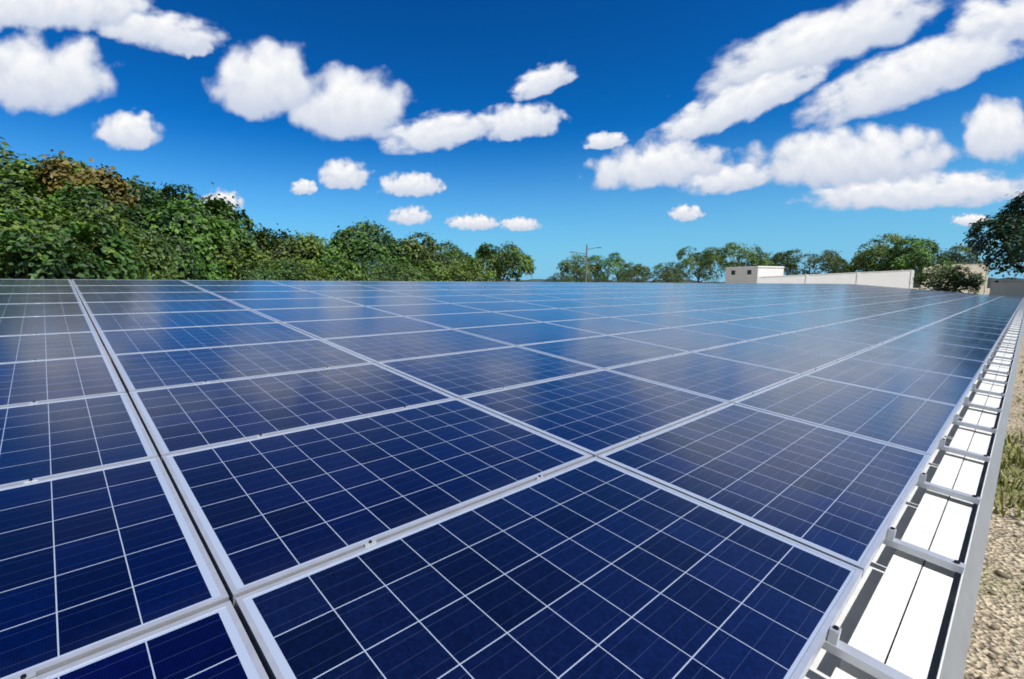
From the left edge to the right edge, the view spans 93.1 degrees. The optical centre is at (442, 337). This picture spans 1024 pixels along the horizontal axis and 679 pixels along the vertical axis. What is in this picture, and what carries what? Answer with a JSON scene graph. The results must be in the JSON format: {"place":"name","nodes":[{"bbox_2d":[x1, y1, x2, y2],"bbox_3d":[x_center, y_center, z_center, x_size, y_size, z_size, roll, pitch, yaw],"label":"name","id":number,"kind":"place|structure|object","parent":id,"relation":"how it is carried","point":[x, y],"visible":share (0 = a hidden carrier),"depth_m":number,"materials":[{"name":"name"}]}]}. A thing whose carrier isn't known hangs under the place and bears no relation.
{"place":"outdoors","nodes":[
{"label":"outdoors","id":0,"kind":"place"},
{"bbox_2d":[0,31,114,113],"bbox_3d":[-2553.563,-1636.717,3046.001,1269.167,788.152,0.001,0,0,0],"label":"cloud","id":1,"kind":"structure","parent":0,"point":[35,73],"depth_m":3046.00,"materials":[{"name":"white"}]},
{"bbox_2d":[0,0,149,31],"bbox_3d":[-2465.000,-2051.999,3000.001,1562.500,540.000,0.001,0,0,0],"label":"cloud","id":2,"kind":"structure","parent":0,"point":[80,15],"depth_m":3000.00,"materials":[{"name":"white"}]},
{"bbox_2d":[96,111,160,149],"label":"cloud","id":3,"kind":"structure","parent":0,"point":[122,129],"depth_m":3069.00,"materials":[{"name":"white"}]},
{"bbox_2d":[98,11,224,53],"bbox_3d":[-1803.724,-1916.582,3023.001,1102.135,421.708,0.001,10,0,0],"label":"cloud","id":4,"kind":"structure","parent":0,"point":[173,32],"depth_m":3023.00,"materials":[{"name":"white"}]},
{"bbox_2d":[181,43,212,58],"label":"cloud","id":5,"kind":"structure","parent":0,"point":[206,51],"depth_m":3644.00,"materials":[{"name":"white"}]},
{"bbox_2d":[200,190,243,209],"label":"cloud","id":6,"kind":"structure","parent":0,"point":[229,195],"depth_m":3253.00,"materials":[{"name":"white"}]},
{"bbox_2d":[210,38,312,119],"bbox_3d":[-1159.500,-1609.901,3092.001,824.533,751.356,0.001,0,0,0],"label":"cloud","id":7,"kind":"structure","parent":0,"point":[262,78],"depth_m":3092.00,"materials":[{"name":"white"}]},
{"bbox_2d":[291,178,317,194],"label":"cloud","id":8,"kind":"structure","parent":0,"point":[303,186],"depth_m":3276.00,"materials":[{"name":"white"}]},
{"bbox_2d":[319,159,368,188],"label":"cloud","id":9,"kind":"structure","parent":0,"point":[342,174],"depth_m":3207.00,"materials":[{"name":"white"}]},
{"bbox_2d":[289,62,408,139],"bbox_3d":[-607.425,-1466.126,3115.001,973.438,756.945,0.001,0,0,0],"label":"cloud","id":10,"kind":"structure","parent":0,"point":[341,103],"depth_m":3115.00,"materials":[{"name":"white"}]},
{"bbox_2d":[388,205,431,224],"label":"cloud","id":11,"kind":"structure","parent":0,"point":[411,215],"depth_m":3299.00,"materials":[{"name":"white"}]},
{"bbox_2d":[380,172,446,196],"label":"cloud","id":12,"kind":"structure","parent":0,"point":[415,184],"depth_m":3230.00,"materials":[{"name":"white"}]},
{"bbox_2d":[380,113,489,153],"bbox_3d":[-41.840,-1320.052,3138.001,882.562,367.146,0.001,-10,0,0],"label":"cloud","id":13,"kind":"structure","parent":0,"point":[445,130],"depth_m":3138.00,"materials":[{"name":"white"}]},
{"bbox_2d":[446,214,501,230],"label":"cloud","id":14,"kind":"structure","parent":0,"point":[478,222],"depth_m":3322.00,"materials":[{"name":"white"}]},
{"bbox_2d":[0,0,1023,281],"label":"sky","id":15,"kind":"structure","parent":0,"point":[636,64],"materials":[{"name":"blue"}]},
{"bbox_2d":[474,103,566,140],"bbox_3d":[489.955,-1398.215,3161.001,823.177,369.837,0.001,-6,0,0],"label":"cloud","id":16,"kind":"structure","parent":0,"point":[517,121],"depth_m":3161.00,"materials":[{"name":"white"}]},
{"bbox_2d":[501,217,541,230],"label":"cloud","id":17,"kind":"structure","parent":0,"point":[519,224],"depth_m":3345.00,"materials":[{"name":"white"}]},
{"bbox_2d":[513,62,576,100],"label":"cloud","id":18,"kind":"structure","parent":0,"point":[540,81],"depth_m":3184.00,"materials":[{"name":"white"}]},
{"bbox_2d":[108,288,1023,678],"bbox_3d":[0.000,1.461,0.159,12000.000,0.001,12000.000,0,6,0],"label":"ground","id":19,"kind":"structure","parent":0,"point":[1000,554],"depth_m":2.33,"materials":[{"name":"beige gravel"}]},
{"bbox_2d":[0,208,56,278],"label":"shrub","id":20,"kind":"object","parent":19,"relation":"on","point":[10,220],"visible":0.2,"depth_m":13.45,"materials":[{"name":"green plant"}]},
{"bbox_2d":[0,214,106,279],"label":"shrub","id":21,"kind":"object","parent":19,"relation":"on","point":[27,246],"visible":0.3,"depth_m":13.09,"materials":[{"name":"green plant"}]},
{"bbox_2d":[0,225,110,276],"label":"shrub","id":22,"kind":"object","parent":19,"relation":"on","point":[22,260],"depth_m":14.52,"materials":[{"name":"green plant"}]},
{"bbox_2d":[0,137,111,206],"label":"tree","id":23,"kind":"object","parent":19,"relation":"on","point":[19,166],"visible":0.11,"depth_m":21.60,"materials":[{"name":"green plant"}]},
{"bbox_2d":[0,166,128,274],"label":"tree","id":24,"kind":"object","parent":19,"relation":"on","point":[16,193],"visible":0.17,"depth_m":17.77,"materials":[{"name":"green plant"}]},
{"bbox_2d":[0,202,149,279],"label":"shrub","id":25,"kind":"object","parent":19,"relation":"on","point":[121,243],"visible":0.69,"depth_m":13.76,"materials":[{"name":"green plant"}]},
{"bbox_2d":[11,201,169,279],"bbox_3d":[-12.092,-2.311,16.664,4.810,4.574,5.044,-5,8,-38],"label":"shrub","id":26,"kind":"object","parent":19,"relation":"on","point":[117,220],"visible":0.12,"depth_m":15.79,"materials":[{"name":"green plant"}]},
{"bbox_2d":[30,149,155,234],"bbox_3d":[-17.133,-4.656,23.110,6.245,7.860,5.105,-3,7,-25],"label":"tree","id":27,"kind":"object","parent":19,"relation":"on","point":[100,179],"visible":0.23,"depth_m":22.17,"materials":[{"name":"green plant"}]},
{"bbox_2d":[62,220,200,279],"bbox_3d":[-12.129,-2.286,18.045,5.476,4.190,6.025,-3,7,-25],"label":"shrub","id":28,"kind":"object","parent":19,"relation":"on","point":[157,253],"visible":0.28,"depth_m":17.25,"materials":[{"name":"green plant"}]},
{"bbox_2d":[40,180,227,279],"bbox_3d":[-14.543,-3.836,22.942,8.132,6.279,7.508,-2,7,-17],"label":"tree","id":29,"kind":"object","parent":19,"relation":"on","point":[197,231],"visible":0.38,"depth_m":21.68,"materials":[{"name":"green plant"}]},
{"bbox_2d":[105,171,173,212],"bbox_3d":[-23.729,-7.435,36.223,9.283,10.547,8.231,5,8,37],"label":"tree","id":30,"kind":"object","parent":19,"relation":"on","point":[145,193],"visible":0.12,"depth_m":34.16,"materials":[{"name":"green plant"}]},
{"bbox_2d":[139,239,234,279],"bbox_3d":[-11.622,-2.505,21.093,5.360,4.007,5.954,3,7,25],"label":"shrub","id":31,"kind":"object","parent":19,"relation":"on","point":[206,274],"visible":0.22,"depth_m":20.37,"materials":[{"name":"green plant"}]},
{"bbox_2d":[147,182,233,218],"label":"tree","id":32,"kind":"object","parent":19,"relation":"on","point":[166,191],"visible":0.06,"depth_m":42.45,"materials":[{"name":"green plant"}]},
{"bbox_2d":[160,193,262,278],"bbox_3d":[-13.277,-4.733,27.017,6.828,7.142,6.704,0,6,0],"label":"tree","id":33,"kind":"object","parent":19,"relation":"on","point":[231,223],"visible":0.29,"depth_m":26.23,"materials":[{"name":"green plant"}]},
{"bbox_2d":[185,233,273,279],"bbox_3d":[-11.961,-3.421,25.645,5.990,4.834,5.605,3,7,26],"label":"shrub","id":34,"kind":"object","parent":19,"relation":"on","point":[236,261],"visible":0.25,"depth_m":24.43,"materials":[{"name":"green plant"}]},
{"bbox_2d":[204,256,314,280],"bbox_3d":[-9.071,-2.361,23.227,5.576,3.245,5.973,2,6,15],"label":"shrub","id":35,"kind":"object","parent":19,"relation":"on","point":[271,275],"visible":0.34,"depth_m":22.96,"materials":[{"name":"green plant"}]},
{"bbox_2d":[235,257,330,280],"bbox_3d":[-8.468,-2.765,26.811,5.349,3.262,5.467,-1,6,-6],"label":"shrub","id":36,"kind":"object","parent":19,"relation":"on","point":[323,275],"visible":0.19,"depth_m":25.48,"materials":[{"name":"green plant"}]},
{"bbox_2d":[250,223,327,276],"bbox_3d":[-10.613,-4.718,32.286,5.932,5.969,5.890,-1,6,-11],"label":"tree","id":37,"kind":"object","parent":19,"relation":"on","point":[279,246],"visible":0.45,"depth_m":30.97,"materials":[{"name":"green plant"}]},
{"bbox_2d":[286,232,358,279],"bbox_3d":[-8.746,-4.678,34.434,5.615,5.443,6.123,2,7,17],"label":"tree","id":38,"kind":"object","parent":19,"relation":"on","point":[333,252],"visible":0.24,"depth_m":32.60,"materials":[{"name":"green plant"}]},
{"bbox_2d":[293,255,369,280],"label":"shrub","id":39,"kind":"object","parent":19,"relation":"on","point":[330,268],"visible":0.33,"depth_m":27.52,"materials":[{"name":"green plant"}]},
{"bbox_2d":[325,217,415,280],"bbox_3d":[-5.804,-5.732,36.944,6.667,6.999,7.251,4,8,35],"label":"tree","id":40,"kind":"object","parent":19,"relation":"on","point":[363,244],"visible":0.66,"depth_m":34.63,"materials":[{"name":"green plant"}]},
{"bbox_2d":[347,254,432,280],"bbox_3d":[-3.502,-3.490,31.018,6.160,3.788,6.320,1,6,12],"label":"shrub","id":41,"kind":"object","parent":19,"relation":"on","point":[390,271],"visible":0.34,"depth_m":29.18,"materials":[{"name":"green plant"}]},
{"bbox_2d":[367,260,459,281],"bbox_3d":[-1.677,-3.243,30.877,5.114,3.435,6.644,5,8,39],"label":"shrub","id":42,"kind":"object","parent":19,"relation":"on","point":[440,273],"visible":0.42,"depth_m":29.35,"materials":[{"name":"green plant"}]},
{"bbox_2d":[392,230,452,279],"bbox_3d":[-2.228,-5.894,40.570,6.518,6.498,7.504,0,6,-2],"label":"tree","id":43,"kind":"object","parent":19,"relation":"on","point":[417,250],"visible":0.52,"depth_m":38.06,"materials":[{"name":"green plant"}]},
{"bbox_2d":[421,239,484,280],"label":"tree","id":44,"kind":"object","parent":19,"relation":"on","point":[454,254],"visible":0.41,"depth_m":42.36,"materials":[{"name":"green plant"}]},
{"bbox_2d":[430,260,491,281],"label":"shrub","id":45,"kind":"object","parent":19,"relation":"on","point":[470,274],"visible":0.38,"depth_m":32.20,"materials":[{"name":"green plant"}]},
{"bbox_2d":[470,241,535,281],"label":"tree","id":46,"kind":"object","parent":19,"relation":"on","point":[507,259],"visible":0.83,"depth_m":45.37,"materials":[{"name":"green plant"}]},
{"bbox_2d":[0,279,1023,678],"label":"solar array","id":47,"kind":"object","parent":19,"relation":"on","point":[374,479],"visible":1,"depth_m":2.05,"materials":[{"name":"glass"}]},
{"bbox_2d":[545,273,576,281],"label":"shrub","id":48,"kind":"object","parent":19,"relation":"on","point":[554,279],"visible":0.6,"depth_m":95.16,"materials":[{"name":"green plant"}]},
{"bbox_2d":[556,253,600,281],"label":"tree","id":49,"kind":"object","parent":19,"relation":"on","point":[567,268],"visible":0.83,"depth_m":113.84,"materials":[{"name":"green plant"}]},
{"bbox_2d":[570,245,601,281],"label":"street lamp pole","id":50,"kind":"object","parent":19,"relation":"on","point":[586,261],"visible":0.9,"depth_m":92.77,"materials":[{"name":"grey metal"}]},
{"bbox_2d":[575,269,615,281],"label":"tree","id":51,"kind":"object","parent":19,"relation":"on","point":[600,279],"visible":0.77,"depth_m":98.29,"materials":[{"name":"green plant"}]},
{"bbox_2d":[587,251,629,281],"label":"tree","id":52,"kind":"object","parent":19,"relation":"on","point":[614,263],"visible":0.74,"depth_m":115.23,"materials":[{"name":"green plant"}]},
{"bbox_2d":[616,266,650,282],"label":"tree","id":53,"kind":"object","parent":19,"relation":"on","point":[635,273],"visible":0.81,"depth_m":95.32,"materials":[{"name":"green plant"}]},
{"bbox_2d":[617,262,654,282],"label":"tree","id":54,"kind":"object","parent":19,"relation":"on","point":[645,269],"visible":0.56,"depth_m":127.39,"materials":[{"name":"green plant"}]},
{"bbox_2d":[647,262,687,282],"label":"tree","id":55,"kind":"object","parent":19,"relation":"on","point":[659,268],"visible":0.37,"depth_m":132.84,"materials":[{"name":"green plant"}]},
{"bbox_2d":[650,266,685,282],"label":"tree","id":56,"kind":"object","parent":19,"relation":"on","point":[666,277],"visible":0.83,"depth_m":88.80,"materials":[{"name":"green plant"}]},
{"bbox_2d":[371,277,1021,287],"bbox_3d":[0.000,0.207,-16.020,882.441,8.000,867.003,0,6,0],"label":"distant treeline","id":57,"kind":"object","parent":19,"relation":"on","point":[687,281],"visible":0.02,"depth_m":403.05,"materials":[{"name":"green plant"}]},
{"bbox_2d":[674,246,728,282],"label":"tree","id":58,"kind":"object","parent":19,"relation":"on","point":[691,260],"visible":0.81,"depth_m":116.74,"materials":[{"name":"green plant"}]},
{"bbox_2d":[699,241,774,276],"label":"tree","id":59,"kind":"object","parent":19,"relation":"on","point":[759,261],"visible":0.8,"depth_m":106.89,"materials":[{"name":"green plant"}]},
{"bbox_2d":[725,266,784,282],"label":"white building","id":60,"kind":"structure","parent":19,"relation":"on","point":[748,274],"depth_m":94.96,"materials":[{"name":"grey paint"}]},
{"bbox_2d":[750,252,798,274],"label":"tree","id":61,"kind":"object","parent":19,"relation":"on","point":[780,259],"visible":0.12,"depth_m":108.42,"materials":[{"name":"green plant"}]},
{"bbox_2d":[769,248,847,274],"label":"tree","id":62,"kind":"object","parent":19,"relation":"on","point":[829,256],"visible":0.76,"depth_m":101.66,"materials":[{"name":"green plant"}]},
{"bbox_2d":[757,270,914,288],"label":"white boundary wall","id":63,"kind":"structure","parent":19,"relation":"on","point":[901,279],"depth_m":66.04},
{"bbox_2d":[826,255,874,273],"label":"tree","id":64,"kind":"object","parent":19,"relation":"on","point":[835,268],"visible":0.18,"depth_m":94.49,"materials":[{"name":"green plant"}]},
{"bbox_2d":[841,233,913,272],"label":"tree","id":65,"kind":"object","parent":19,"relation":"on","point":[870,264],"visible":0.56,"depth_m":75.50,"materials":[{"name":"green plant"}]},
{"bbox_2d":[874,235,955,285],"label":"tree","id":66,"kind":"object","parent":19,"relation":"on","point":[907,260],"visible":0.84,"depth_m":69.57,"materials":[{"name":"green plant"}]},
{"bbox_2d":[910,264,987,293],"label":"shrub","id":67,"kind":"object","parent":19,"relation":"on","point":[955,278],"visible":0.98,"depth_m":44.46,"materials":[{"name":"green plant"}]},
{"bbox_2d":[915,243,985,271],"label":"tree","id":68,"kind":"object","parent":19,"relation":"on","point":[963,259],"visible":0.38,"depth_m":84.82,"materials":[{"name":"green plant"}]},
{"bbox_2d":[919,264,988,293],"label":"beige boundary wall","id":69,"kind":"structure","parent":19,"relation":"on","point":[976,268],"depth_m":73.61,"materials":[{"name":"beige concrete"}]},
{"bbox_2d":[960,191,1023,282],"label":"tree","id":70,"kind":"object","parent":19,"relation":"on","point":[1006,230],"visible":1,"depth_m":37.33,"materials":[{"name":"green plant"}]},
{"bbox_2d":[978,356,1023,678],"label":"gravel stones","id":71,"kind":"object","parent":19,"relation":"on","point":[1007,669],"visible":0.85,"depth_m":2.29,"materials":[{"name":"beige gravel"}]},
{"bbox_2d":[988,279,1023,296],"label":"boundary wall","id":72,"kind":"structure","parent":19,"relation":"on","point":[1009,287],"depth_m":41.20,"materials":[{"name":"grey concrete"}]},
{"bbox_2d":[993,370,1023,518],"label":"grass tufts","id":73,"kind":"object","parent":19,"relation":"on","point":[1016,453],"visible":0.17,"depth_m":3.57,"materials":[{"name":"green plant"}]},
{"bbox_2d":[584,131,627,149],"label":"cloud","id":74,"kind":"structure","parent":0,"point":[602,140],"depth_m":3391.00,"materials":[{"name":"white"}]},
{"bbox_2d":[586,139,724,188],"bbox_3d":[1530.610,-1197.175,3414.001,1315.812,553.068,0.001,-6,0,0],"label":"cloud","id":75,"kind":"structure","parent":0,"point":[677,162],"depth_m":3414.00,"materials":[{"name":"white"}]},
{"bbox_2d":[668,204,704,221],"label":"cloud","id":76,"kind":"structure","parent":0,"point":[683,213],"depth_m":3368.00,"materials":[{"name":"white"}]},
{"bbox_2d":[685,161,776,194],"bbox_3d":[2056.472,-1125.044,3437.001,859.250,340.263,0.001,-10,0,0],"label":"cloud","id":77,"kind":"structure","parent":0,"point":[729,179],"depth_m":3437.00,"materials":[{"name":"white"}]},
{"bbox_2d":[660,64,827,140],"bbox_3d":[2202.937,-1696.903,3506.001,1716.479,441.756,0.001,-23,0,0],"label":"cloud","id":78,"kind":"structure","parent":0,"point":[749,100],"depth_m":3506.00,"materials":[{"name":"white"}]},
{"bbox_2d":[701,0,940,95],"bbox_3d":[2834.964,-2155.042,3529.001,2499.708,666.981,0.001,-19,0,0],"label":"cloud","id":79,"kind":"structure","parent":0,"point":[851,30],"depth_m":3529.00,"materials":[{"name":"white"}]},
{"bbox_2d":[745,123,956,188],"bbox_3d":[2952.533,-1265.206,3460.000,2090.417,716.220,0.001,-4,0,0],"label":"cloud","id":80,"kind":"structure","parent":0,"point":[836,155],"depth_m":3460.00,"materials":[{"name":"white"}]},
{"bbox_2d":[796,23,1023,124],"bbox_3d":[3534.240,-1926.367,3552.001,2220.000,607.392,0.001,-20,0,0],"label":"cloud","id":81,"kind":"structure","parent":0,"point":[916,72],"depth_m":3552.00,"materials":[{"name":"white"}]},
{"bbox_2d":[809,170,1023,209],"bbox_3d":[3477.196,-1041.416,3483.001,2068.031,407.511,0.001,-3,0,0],"label":"cloud","id":82,"kind":"structure","parent":0,"point":[934,188],"depth_m":3483.00,"materials":[{"name":"white"}]},
{"bbox_2d":[953,213,988,225],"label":"cloud","id":83,"kind":"structure","parent":0,"point":[965,220],"depth_m":3621.00,"materials":[{"name":"white"}]},
{"bbox_2d":[947,0,1023,42],"bbox_3d":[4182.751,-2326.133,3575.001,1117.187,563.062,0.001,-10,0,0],"label":"cloud","id":84,"kind":"structure","parent":0,"point":[975,17],"depth_m":3575.00,"materials":[{"name":"white"}]},
{"bbox_2d":[963,96,1023,160],"bbox_3d":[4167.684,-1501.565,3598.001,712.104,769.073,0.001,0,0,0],"label":"cloud","id":85,"kind":"structure","parent":0,"point":[994,130],"depth_m":3598.00,"materials":[{"name":"white"}]}
]}

